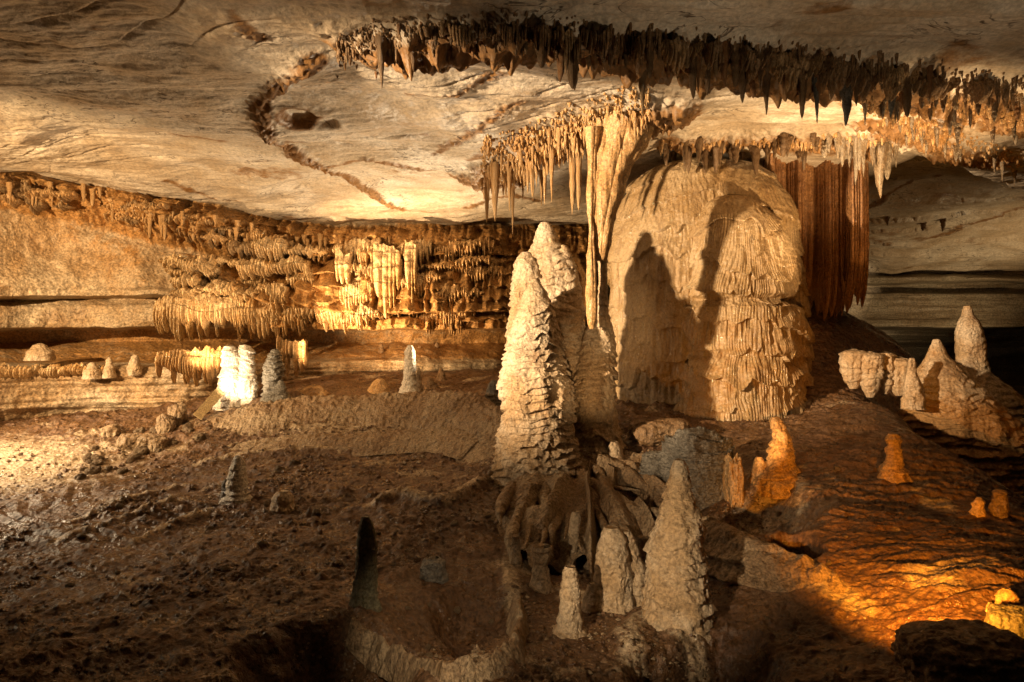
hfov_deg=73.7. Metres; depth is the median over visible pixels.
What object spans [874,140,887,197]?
stalactite
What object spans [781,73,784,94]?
stalactite
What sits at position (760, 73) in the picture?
stalactite
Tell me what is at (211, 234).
flowstone fringe
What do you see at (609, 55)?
stalactite
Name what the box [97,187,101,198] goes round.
stalactite
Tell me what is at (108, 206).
flowstone fringe
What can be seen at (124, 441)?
loose rock
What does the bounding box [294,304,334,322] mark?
flowstone fringe
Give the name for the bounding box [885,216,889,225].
stalactite
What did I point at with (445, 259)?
flowstone fringe
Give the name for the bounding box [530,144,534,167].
stalactite
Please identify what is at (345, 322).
flowstone fringe
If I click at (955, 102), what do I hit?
stalactite
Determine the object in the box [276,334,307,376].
flowstone fringe
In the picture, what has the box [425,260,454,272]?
flowstone fringe
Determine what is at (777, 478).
stalagmite
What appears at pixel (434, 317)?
flowstone fringe
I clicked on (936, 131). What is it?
stalactite
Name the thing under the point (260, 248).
flowstone fringe
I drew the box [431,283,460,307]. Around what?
flowstone fringe
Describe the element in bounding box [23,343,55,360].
stalagmite
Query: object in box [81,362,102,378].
stalagmite
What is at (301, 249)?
flowstone fringe
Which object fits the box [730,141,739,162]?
stalactite
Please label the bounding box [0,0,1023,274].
ceiling
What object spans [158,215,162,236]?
stalactite
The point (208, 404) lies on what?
board
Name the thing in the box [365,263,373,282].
flowstone fringe
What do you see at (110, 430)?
loose rock
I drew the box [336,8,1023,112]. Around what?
stalactites
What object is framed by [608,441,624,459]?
stalagmite
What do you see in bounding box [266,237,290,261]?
flowstone fringe
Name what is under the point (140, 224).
flowstone fringe
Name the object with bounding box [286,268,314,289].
flowstone fringe
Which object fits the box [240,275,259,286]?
flowstone fringe
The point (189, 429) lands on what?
loose rock
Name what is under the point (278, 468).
loose rock
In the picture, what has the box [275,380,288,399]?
stalagmite
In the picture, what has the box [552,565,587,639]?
stalagmite
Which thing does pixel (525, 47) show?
stalactite
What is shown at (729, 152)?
stalactite
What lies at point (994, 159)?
stalactite
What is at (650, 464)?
boulder
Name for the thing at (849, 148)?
stalactite
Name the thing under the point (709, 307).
flowstone dome
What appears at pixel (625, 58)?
stalactite
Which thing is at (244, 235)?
flowstone fringe
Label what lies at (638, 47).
drapery
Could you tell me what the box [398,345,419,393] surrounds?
stalagmite
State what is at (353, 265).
flowstone fringe
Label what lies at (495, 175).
stalactite
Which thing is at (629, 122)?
stalactite
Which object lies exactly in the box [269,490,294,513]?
stalagmite
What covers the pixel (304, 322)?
flowstone fringe
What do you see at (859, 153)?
stalactite
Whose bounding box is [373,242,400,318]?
drapery
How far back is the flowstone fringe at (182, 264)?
11.92 m
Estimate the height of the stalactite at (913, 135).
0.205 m
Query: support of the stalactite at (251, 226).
hanging from the flowstone fringe at (244, 235)
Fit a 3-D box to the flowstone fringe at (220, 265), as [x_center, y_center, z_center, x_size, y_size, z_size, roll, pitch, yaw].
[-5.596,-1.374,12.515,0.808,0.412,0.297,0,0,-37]
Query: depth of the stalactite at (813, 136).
9.60 m
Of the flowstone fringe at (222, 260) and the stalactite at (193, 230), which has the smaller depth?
the stalactite at (193, 230)
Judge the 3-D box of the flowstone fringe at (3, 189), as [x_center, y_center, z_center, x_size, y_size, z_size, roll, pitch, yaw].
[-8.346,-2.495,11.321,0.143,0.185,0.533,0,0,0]
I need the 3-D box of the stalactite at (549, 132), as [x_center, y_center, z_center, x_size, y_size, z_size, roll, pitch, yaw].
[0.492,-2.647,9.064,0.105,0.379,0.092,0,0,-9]
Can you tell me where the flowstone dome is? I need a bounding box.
[607,155,815,421]
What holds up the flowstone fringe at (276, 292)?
attached to the rock wall at (85, 283)
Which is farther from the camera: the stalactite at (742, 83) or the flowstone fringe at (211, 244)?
the flowstone fringe at (211, 244)
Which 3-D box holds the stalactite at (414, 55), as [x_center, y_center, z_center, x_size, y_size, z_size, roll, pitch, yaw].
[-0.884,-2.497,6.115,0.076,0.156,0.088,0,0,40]
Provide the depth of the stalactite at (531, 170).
9.62 m
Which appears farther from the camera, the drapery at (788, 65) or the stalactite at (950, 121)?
the stalactite at (950, 121)
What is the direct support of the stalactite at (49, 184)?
hanging from the flowstone fringe at (64, 195)
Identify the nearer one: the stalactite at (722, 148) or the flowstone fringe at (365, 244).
the stalactite at (722, 148)
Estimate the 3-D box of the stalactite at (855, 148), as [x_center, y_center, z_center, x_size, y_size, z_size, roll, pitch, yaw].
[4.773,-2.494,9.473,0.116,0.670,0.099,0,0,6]
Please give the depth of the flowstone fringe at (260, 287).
12.89 m
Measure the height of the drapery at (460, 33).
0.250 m
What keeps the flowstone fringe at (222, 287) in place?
attached to the rock wall at (85, 283)
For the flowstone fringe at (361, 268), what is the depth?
13.95 m
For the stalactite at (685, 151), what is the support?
hanging from the ceiling
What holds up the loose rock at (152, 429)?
on the ground
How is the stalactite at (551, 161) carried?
hanging from the ceiling
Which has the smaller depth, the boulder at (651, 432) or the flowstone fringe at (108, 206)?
the boulder at (651, 432)
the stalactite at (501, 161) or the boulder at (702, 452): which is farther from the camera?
the stalactite at (501, 161)
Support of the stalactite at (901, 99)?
hanging from the ceiling
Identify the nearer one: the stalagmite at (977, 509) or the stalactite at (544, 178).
the stalagmite at (977, 509)
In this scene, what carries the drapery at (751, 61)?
hanging from the ceiling
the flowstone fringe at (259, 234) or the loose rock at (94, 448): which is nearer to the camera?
the loose rock at (94, 448)
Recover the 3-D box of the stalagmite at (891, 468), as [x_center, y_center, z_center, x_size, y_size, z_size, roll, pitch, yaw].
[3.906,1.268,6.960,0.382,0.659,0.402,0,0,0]
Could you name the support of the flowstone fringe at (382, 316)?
attached to the rock wall at (85, 283)
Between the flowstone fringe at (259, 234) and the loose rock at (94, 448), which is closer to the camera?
the loose rock at (94, 448)
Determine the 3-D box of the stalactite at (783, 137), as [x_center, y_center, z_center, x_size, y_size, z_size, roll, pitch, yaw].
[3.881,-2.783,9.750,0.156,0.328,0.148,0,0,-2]
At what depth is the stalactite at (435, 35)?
5.90 m
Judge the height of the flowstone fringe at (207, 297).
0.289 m
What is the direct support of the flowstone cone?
on the ground
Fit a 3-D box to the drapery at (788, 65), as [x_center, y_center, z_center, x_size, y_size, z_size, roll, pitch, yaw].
[2.632,-2.566,6.460,0.524,0.457,0.371,0,0,-12]
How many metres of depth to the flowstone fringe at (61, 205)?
11.66 m
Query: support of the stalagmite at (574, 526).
on the ground
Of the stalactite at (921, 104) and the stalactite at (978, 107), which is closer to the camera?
the stalactite at (921, 104)
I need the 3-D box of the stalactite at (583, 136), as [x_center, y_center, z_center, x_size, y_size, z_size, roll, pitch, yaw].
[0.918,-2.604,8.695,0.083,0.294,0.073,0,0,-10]
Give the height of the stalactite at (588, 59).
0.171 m
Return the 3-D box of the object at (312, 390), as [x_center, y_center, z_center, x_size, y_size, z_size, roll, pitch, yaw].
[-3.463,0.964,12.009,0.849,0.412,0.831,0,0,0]
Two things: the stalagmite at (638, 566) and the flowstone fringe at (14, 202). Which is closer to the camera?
the stalagmite at (638, 566)
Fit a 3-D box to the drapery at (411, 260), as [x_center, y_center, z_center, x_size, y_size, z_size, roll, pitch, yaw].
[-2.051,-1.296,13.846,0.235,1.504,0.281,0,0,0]
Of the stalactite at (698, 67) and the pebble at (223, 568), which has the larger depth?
the stalactite at (698, 67)
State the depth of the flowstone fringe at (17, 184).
11.40 m
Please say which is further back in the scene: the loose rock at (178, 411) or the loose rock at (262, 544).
the loose rock at (178, 411)
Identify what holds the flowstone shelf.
on the ground
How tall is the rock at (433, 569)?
0.332 m
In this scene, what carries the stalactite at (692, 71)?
hanging from the ceiling
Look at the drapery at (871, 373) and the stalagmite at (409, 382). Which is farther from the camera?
the stalagmite at (409, 382)
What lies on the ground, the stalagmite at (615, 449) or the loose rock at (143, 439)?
the loose rock at (143, 439)
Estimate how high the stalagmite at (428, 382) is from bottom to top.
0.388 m
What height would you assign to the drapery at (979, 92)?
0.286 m
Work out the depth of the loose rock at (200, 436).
10.18 m
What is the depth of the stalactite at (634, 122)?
8.04 m
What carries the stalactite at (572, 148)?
hanging from the ceiling
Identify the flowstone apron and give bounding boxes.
[701,516,846,593]
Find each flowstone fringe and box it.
[0,176,14,184]
[0,186,6,192]
[0,192,25,208]
[0,362,103,378]
[1,179,33,187]
[12,181,39,194]
[12,192,24,200]
[24,191,44,199]
[25,197,49,215]
[28,187,81,202]
[52,201,75,210]
[103,201,113,209]
[103,210,145,224]
[110,202,151,216]
[114,211,157,225]
[117,215,141,227]
[119,199,156,210]
[121,216,139,227]
[126,220,147,228]
[131,199,155,209]
[131,201,172,212]
[152,295,209,345]
[154,344,229,386]
[158,211,178,223]
[162,253,185,268]
[164,262,177,268]
[164,267,194,277]
[169,272,201,288]
[170,285,203,299]
[173,214,199,224]
[176,228,208,242]
[177,258,196,272]
[184,213,212,226]
[184,254,216,266]
[191,255,224,268]
[192,255,213,273]
[193,292,217,304]
[197,281,242,296]
[200,229,228,240]
[200,297,256,341]
[203,266,222,280]
[207,226,232,235]
[207,278,226,284]
[208,233,225,248]
[215,255,249,267]
[219,225,250,232]
[221,233,243,247]
[228,240,257,258]
[229,286,258,302]
[235,258,274,279]
[239,231,255,239]
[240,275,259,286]
[249,239,258,248]
[250,300,302,339]
[251,228,269,238]
[253,274,267,287]
[253,305,280,318]
[254,236,273,261]
[255,282,270,292]
[265,282,290,314]
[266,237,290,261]
[269,234,276,239]
[270,254,311,277]
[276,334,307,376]
[284,240,295,258]
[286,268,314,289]
[287,243,327,258]
[288,298,323,330]
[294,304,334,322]
[312,245,330,265]
[322,312,342,331]
[332,242,362,262]
[338,312,349,334]
[339,283,368,313]
[344,236,381,266]
[347,275,371,290]
[350,303,380,331]
[351,259,358,273]
[356,263,367,274]
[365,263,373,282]
[375,309,392,319]
[392,292,426,317]
[399,272,436,297]
[400,258,403,277]
[401,239,432,266]
[403,264,424,273]
[415,313,438,334]
[423,270,442,283]
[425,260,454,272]
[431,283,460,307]
[434,240,468,260]
[437,303,475,326]
[438,236,449,261]
[440,306,468,333]
[452,263,484,282]
[454,236,493,255]
[455,255,490,268]
[461,286,484,299]
[465,265,487,284]
[473,263,506,280]
[479,255,505,267]
[483,312,509,329]
[489,312,508,315]
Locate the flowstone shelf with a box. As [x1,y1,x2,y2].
[484,450,666,581]
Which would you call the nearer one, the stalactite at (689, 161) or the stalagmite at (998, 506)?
the stalagmite at (998, 506)
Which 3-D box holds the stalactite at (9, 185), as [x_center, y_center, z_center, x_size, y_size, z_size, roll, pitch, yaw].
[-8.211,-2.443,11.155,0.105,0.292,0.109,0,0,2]
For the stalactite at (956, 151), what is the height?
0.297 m
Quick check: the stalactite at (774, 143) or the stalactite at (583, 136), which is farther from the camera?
the stalactite at (774, 143)
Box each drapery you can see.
[335,248,350,283]
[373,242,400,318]
[404,240,417,313]
[418,24,441,39]
[448,22,486,47]
[496,23,526,49]
[533,24,555,60]
[553,24,588,73]
[583,109,653,328]
[588,27,628,63]
[629,35,656,74]
[661,37,703,75]
[702,40,733,73]
[730,43,771,83]
[771,51,823,91]
[817,55,857,100]
[838,348,907,397]
[851,63,882,102]
[879,65,918,100]
[912,73,960,99]
[962,77,1008,103]
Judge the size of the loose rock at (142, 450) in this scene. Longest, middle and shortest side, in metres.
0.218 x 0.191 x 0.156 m
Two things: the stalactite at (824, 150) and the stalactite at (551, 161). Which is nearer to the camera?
the stalactite at (551, 161)
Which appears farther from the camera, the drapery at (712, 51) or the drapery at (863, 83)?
the drapery at (863, 83)
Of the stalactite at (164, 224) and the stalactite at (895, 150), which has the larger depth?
the stalactite at (164, 224)
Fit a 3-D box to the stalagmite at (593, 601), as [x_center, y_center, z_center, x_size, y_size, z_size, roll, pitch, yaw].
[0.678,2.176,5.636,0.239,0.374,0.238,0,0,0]
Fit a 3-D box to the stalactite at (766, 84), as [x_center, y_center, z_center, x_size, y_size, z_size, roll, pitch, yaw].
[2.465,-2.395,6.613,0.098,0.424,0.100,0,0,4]
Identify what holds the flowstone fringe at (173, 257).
attached to the rock wall at (85, 283)
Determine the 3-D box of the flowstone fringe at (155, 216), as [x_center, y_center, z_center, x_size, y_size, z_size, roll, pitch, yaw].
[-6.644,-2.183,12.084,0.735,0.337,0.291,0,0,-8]
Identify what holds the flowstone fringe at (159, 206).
attached to the rock wall at (85, 283)
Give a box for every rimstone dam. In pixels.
[208,390,503,444]
[228,427,495,463]
[345,593,529,681]
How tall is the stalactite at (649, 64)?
0.388 m
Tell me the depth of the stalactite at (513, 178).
10.26 m
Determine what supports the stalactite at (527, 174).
hanging from the ceiling
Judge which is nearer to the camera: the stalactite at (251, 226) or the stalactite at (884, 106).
the stalactite at (884, 106)
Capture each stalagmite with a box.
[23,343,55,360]
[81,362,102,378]
[102,357,117,377]
[126,354,142,375]
[212,344,258,410]
[218,455,252,504]
[219,479,226,500]
[260,349,292,401]
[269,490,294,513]
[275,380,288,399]
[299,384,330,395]
[348,516,381,611]
[367,378,390,393]
[378,344,384,352]
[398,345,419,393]
[416,365,423,391]
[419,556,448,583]
[422,376,439,389]
[435,368,446,380]
[485,380,501,405]
[491,279,581,490]
[505,221,585,381]
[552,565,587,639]
[567,511,580,565]
[571,315,627,453]
[581,582,604,613]
[593,525,635,613]
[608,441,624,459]
[621,529,646,606]
[641,458,717,643]
[721,452,743,507]
[748,456,766,483]
[752,416,800,498]
[876,433,913,485]
[900,357,926,409]
[954,305,1023,424]
[968,497,986,517]
[988,489,1012,520]
[994,587,1021,605]
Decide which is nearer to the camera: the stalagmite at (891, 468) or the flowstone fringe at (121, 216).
the stalagmite at (891, 468)
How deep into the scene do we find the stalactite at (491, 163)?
10.21 m
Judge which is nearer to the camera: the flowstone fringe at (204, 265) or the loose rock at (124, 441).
the loose rock at (124, 441)
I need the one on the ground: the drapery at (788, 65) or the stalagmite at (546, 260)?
the stalagmite at (546, 260)
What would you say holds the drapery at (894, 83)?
hanging from the ceiling
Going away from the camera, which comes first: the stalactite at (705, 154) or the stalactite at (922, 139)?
the stalactite at (922, 139)
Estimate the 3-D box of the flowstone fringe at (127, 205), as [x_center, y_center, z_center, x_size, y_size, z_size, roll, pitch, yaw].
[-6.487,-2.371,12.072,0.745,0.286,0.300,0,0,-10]
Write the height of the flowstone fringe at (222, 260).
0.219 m
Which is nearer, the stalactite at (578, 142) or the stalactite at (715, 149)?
the stalactite at (578, 142)
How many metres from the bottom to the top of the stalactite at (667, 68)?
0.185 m
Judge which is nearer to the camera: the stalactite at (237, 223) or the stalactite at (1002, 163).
the stalactite at (1002, 163)
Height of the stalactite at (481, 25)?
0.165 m
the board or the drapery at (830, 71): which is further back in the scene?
the board
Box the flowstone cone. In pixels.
[898,338,1023,495]
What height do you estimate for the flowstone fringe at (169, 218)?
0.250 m
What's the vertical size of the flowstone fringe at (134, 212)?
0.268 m
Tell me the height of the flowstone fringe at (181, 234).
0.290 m
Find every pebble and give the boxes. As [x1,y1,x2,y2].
[65,582,74,586]
[115,503,123,508]
[220,564,228,571]
[424,644,430,650]
[425,652,432,656]
[450,520,458,525]
[453,606,460,613]
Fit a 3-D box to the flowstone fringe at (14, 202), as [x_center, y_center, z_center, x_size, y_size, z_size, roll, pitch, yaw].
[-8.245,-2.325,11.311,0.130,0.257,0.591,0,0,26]
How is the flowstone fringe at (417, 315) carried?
attached to the rock wall at (85, 283)
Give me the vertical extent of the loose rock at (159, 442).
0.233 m
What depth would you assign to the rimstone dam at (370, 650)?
4.70 m
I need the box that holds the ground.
[0,296,1023,681]
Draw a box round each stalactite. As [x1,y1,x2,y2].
[6,182,12,199]
[47,182,53,203]
[80,183,86,202]
[89,189,95,206]
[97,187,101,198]
[110,211,114,222]
[147,217,151,237]
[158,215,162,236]
[162,222,166,241]
[190,226,195,240]
[213,215,217,224]
[233,228,238,240]
[234,220,239,229]
[249,223,253,240]
[301,235,306,246]
[317,234,323,248]
[323,238,326,249]
[375,34,387,87]
[396,23,401,34]
[410,52,417,70]
[433,28,437,48]
[440,21,444,35]
[471,44,475,58]
[480,20,483,33]
[484,184,489,221]
[490,161,492,184]
[492,161,498,219]
[500,154,502,178]
[506,164,511,212]
[511,185,514,233]
[512,171,514,192]
[518,146,522,165]
[521,179,523,197]
[523,41,527,53]
[526,165,529,192]
[528,155,533,194]
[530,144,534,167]
[532,169,534,195]
[534,164,537,186]
[536,42,546,67]
[539,170,542,198]
[542,164,546,204]
[545,156,548,174]
[546,126,551,152]
[549,144,554,201]
[556,127,560,156]
[557,45,564,81]
[566,146,568,160]
[567,37,577,88]
[569,156,575,213]
[570,133,575,157]
[574,58,579,90]
[575,150,581,209]
[577,133,580,159]
[582,128,584,145]
[585,55,590,69]
[607,45,612,67]
[618,133,620,149]
[619,54,621,73]
[623,47,627,68]
[627,115,630,137]
[633,110,637,141]
[638,70,646,114]
[645,31,655,78]
[660,141,667,156]
[663,145,668,166]
[665,65,670,78]
[670,151,676,161]
[682,140,688,170]
[686,146,691,172]
[688,56,697,98]
[695,138,703,163]
[696,55,700,92]
[701,149,709,173]
[705,68,710,94]
[711,143,719,173]
[713,57,717,79]
[719,142,724,164]
[720,41,728,86]
[727,144,731,160]
[730,44,739,87]
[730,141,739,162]
[739,70,746,102]
[749,78,756,97]
[751,145,760,175]
[757,68,762,88]
[762,73,771,114]
[764,143,769,164]
[765,46,772,75]
[771,138,777,159]
[778,133,788,156]
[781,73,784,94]
[786,136,793,156]
[795,148,803,162]
[798,78,807,117]
[799,70,806,108]
[802,150,807,170]
[810,132,816,147]
[811,73,818,122]
[814,74,820,98]
[814,136,819,150]
[821,141,828,157]
[826,133,832,153]
[833,132,842,158]
[839,84,852,125]
[839,137,845,166]
[846,139,852,167]
[851,136,857,184]
[853,87,858,105]
[856,134,861,170]
[860,139,867,177]
[864,61,870,77]
[864,103,866,119]
[869,140,874,165]
[873,155,876,185]
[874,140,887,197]
[879,102,882,115]
[882,98,886,118]
[884,141,892,179]
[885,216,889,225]
[886,141,889,161]
[888,97,895,117]
[893,145,898,165]
[894,102,896,122]
[896,101,899,121]
[899,91,902,109]
[902,76,912,116]
[909,116,913,131]
[911,127,916,141]
[919,98,923,108]
[920,130,924,147]
[920,222,926,230]
[922,68,926,84]
[925,140,927,155]
[927,65,933,99]
[928,108,932,120]
[934,126,939,147]
[940,96,946,112]
[940,218,946,231]
[943,138,948,156]
[947,111,952,135]
[952,95,957,109]
[952,104,955,122]
[953,143,958,161]
[954,124,960,147]
[962,78,967,87]
[968,108,971,127]
[975,103,980,114]
[990,126,994,143]
[991,102,998,121]
[992,154,996,172]
[999,160,1004,180]
[1011,121,1016,140]
[1012,170,1016,186]
[1014,103,1020,120]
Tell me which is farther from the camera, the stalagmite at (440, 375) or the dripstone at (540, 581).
the stalagmite at (440, 375)
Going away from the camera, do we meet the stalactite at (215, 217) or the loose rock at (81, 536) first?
the loose rock at (81, 536)
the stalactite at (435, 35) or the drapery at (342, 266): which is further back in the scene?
the drapery at (342, 266)
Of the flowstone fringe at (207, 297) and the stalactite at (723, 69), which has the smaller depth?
the stalactite at (723, 69)
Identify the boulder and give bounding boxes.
[628,418,689,445]
[638,451,662,477]
[658,426,735,509]
[890,618,1023,681]
[984,603,1023,638]
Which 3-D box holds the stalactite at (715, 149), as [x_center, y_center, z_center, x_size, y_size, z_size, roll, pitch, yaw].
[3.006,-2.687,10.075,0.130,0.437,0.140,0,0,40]
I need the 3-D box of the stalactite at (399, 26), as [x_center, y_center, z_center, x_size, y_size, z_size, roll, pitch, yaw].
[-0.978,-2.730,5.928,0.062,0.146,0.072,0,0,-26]
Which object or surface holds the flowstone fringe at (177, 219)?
attached to the rock wall at (85, 283)
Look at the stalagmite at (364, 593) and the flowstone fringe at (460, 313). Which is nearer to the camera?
the stalagmite at (364, 593)
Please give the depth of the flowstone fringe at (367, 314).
13.74 m
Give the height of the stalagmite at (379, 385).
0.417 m
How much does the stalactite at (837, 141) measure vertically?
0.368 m
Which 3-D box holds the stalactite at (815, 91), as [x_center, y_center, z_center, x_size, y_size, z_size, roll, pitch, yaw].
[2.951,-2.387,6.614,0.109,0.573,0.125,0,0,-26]
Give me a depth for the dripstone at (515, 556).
6.44 m
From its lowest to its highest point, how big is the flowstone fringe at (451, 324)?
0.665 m
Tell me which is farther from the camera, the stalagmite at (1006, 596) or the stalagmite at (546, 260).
the stalagmite at (546, 260)
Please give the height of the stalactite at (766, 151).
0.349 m
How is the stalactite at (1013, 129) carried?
hanging from the ceiling
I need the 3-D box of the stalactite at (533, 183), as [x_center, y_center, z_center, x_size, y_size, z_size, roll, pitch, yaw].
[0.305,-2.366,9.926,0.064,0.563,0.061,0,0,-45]
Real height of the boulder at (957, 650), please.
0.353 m
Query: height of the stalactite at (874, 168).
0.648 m
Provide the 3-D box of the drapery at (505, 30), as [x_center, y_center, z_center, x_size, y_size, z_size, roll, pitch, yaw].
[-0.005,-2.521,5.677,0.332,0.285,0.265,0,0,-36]
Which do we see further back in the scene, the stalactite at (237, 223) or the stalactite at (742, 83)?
the stalactite at (237, 223)
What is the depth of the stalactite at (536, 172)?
9.76 m
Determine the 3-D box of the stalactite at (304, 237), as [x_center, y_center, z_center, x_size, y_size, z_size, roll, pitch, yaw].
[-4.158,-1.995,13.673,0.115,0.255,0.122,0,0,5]
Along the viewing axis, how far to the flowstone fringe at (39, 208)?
11.51 m
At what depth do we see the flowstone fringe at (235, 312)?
12.47 m
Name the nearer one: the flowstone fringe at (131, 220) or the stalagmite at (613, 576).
the stalagmite at (613, 576)
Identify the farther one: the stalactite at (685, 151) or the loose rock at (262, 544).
the stalactite at (685, 151)
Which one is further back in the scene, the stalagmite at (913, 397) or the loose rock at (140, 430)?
the loose rock at (140, 430)
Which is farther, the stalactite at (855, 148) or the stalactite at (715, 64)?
the stalactite at (855, 148)
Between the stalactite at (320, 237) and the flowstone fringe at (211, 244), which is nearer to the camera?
the flowstone fringe at (211, 244)
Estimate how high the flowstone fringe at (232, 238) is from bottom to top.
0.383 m
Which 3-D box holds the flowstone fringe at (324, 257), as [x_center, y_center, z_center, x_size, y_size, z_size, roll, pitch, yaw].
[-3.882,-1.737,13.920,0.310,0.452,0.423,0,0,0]
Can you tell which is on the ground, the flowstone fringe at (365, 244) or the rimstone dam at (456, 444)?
the rimstone dam at (456, 444)
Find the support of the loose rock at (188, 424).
on the ground
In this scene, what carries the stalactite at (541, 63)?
hanging from the ceiling
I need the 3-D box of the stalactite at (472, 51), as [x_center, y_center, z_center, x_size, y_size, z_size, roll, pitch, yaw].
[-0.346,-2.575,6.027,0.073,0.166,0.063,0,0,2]
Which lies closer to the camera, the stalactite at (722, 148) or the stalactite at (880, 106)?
the stalactite at (880, 106)
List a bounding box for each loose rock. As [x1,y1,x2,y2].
[74,473,86,479]
[76,532,86,539]
[82,454,90,460]
[84,465,101,474]
[90,445,98,450]
[91,454,104,459]
[92,459,103,465]
[99,424,121,437]
[104,465,113,470]
[116,433,140,449]
[117,467,127,473]
[126,453,140,462]
[132,433,168,449]
[132,446,148,455]
[133,427,144,433]
[148,437,167,451]
[149,426,156,432]
[154,448,163,453]
[155,413,175,433]
[167,402,188,425]
[170,439,178,444]
[182,422,191,430]
[186,427,193,431]
[192,432,205,440]
[257,541,267,547]
[274,465,285,471]
[288,459,300,465]
[311,508,320,516]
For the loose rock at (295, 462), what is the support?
on the ground
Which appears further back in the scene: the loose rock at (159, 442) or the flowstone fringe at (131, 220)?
the flowstone fringe at (131, 220)
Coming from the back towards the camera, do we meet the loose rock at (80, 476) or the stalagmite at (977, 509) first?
the loose rock at (80, 476)
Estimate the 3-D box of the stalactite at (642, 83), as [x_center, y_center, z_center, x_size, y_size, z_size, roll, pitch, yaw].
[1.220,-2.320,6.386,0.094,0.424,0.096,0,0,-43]
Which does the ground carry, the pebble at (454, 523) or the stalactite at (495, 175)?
the pebble at (454, 523)
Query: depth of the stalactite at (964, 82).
6.93 m
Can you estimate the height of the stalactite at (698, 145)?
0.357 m
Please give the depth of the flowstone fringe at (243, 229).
12.92 m
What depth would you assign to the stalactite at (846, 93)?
6.75 m
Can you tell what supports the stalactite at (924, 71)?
hanging from the ceiling
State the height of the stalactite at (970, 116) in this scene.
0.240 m
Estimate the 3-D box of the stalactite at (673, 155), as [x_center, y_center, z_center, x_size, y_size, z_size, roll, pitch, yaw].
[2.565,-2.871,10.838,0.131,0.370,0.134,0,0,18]
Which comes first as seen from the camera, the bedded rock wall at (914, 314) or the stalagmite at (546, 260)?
the stalagmite at (546, 260)
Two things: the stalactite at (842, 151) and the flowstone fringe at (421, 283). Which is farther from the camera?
the flowstone fringe at (421, 283)
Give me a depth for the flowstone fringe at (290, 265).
13.23 m
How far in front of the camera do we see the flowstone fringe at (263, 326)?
13.19 m
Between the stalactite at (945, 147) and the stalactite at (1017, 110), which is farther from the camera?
the stalactite at (945, 147)
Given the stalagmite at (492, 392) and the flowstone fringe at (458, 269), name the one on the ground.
the stalagmite at (492, 392)
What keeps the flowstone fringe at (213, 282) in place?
attached to the rock wall at (85, 283)
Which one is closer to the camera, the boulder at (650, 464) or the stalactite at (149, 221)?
the boulder at (650, 464)
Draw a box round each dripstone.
[509,534,522,568]
[529,543,554,594]
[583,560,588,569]
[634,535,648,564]
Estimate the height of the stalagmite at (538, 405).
2.497 m
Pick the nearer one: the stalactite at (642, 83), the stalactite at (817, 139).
the stalactite at (642, 83)
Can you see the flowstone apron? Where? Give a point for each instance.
(735, 555)
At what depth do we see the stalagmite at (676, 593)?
5.11 m
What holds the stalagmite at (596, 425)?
on the ground
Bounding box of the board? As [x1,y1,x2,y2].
[193,388,223,419]
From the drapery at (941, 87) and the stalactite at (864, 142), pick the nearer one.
the drapery at (941, 87)
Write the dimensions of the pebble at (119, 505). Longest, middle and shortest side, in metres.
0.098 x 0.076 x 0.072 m
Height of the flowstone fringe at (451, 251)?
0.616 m
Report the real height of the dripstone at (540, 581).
0.556 m
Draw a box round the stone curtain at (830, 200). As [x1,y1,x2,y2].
[763,153,869,320]
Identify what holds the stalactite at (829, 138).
hanging from the ceiling
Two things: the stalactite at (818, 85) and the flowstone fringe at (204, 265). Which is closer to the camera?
the stalactite at (818, 85)
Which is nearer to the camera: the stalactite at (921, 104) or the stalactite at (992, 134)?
the stalactite at (921, 104)
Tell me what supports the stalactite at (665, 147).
hanging from the ceiling
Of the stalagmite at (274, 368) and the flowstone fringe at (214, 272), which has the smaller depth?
the stalagmite at (274, 368)
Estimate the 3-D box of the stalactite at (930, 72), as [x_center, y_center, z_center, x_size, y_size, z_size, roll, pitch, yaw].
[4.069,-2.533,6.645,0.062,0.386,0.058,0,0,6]
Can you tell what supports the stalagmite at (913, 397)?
on the ground
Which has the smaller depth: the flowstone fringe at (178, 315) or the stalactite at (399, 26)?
the stalactite at (399, 26)
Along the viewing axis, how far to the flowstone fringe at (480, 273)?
14.56 m
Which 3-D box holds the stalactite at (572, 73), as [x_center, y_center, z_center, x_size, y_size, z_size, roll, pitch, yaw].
[0.518,-2.405,5.921,0.137,0.446,0.145,0,0,-11]
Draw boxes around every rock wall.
[0,171,588,420]
[596,261,1023,398]
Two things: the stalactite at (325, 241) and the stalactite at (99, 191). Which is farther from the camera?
the stalactite at (325, 241)
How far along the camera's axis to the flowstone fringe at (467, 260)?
14.49 m
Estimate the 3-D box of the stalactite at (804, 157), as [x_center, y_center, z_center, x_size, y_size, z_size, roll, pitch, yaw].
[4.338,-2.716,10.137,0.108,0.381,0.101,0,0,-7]
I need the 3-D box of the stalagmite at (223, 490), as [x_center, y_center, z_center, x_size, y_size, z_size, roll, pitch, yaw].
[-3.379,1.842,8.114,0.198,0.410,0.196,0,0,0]
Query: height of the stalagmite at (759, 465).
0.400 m
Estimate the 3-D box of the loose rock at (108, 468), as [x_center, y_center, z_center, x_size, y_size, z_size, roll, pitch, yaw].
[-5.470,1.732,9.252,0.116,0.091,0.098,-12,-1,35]
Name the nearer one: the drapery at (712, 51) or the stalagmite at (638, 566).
the stalagmite at (638, 566)
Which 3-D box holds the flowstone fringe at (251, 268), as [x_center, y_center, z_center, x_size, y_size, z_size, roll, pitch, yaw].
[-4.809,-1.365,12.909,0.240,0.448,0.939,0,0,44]
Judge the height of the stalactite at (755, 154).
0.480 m
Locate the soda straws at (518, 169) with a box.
[480,81,1023,193]

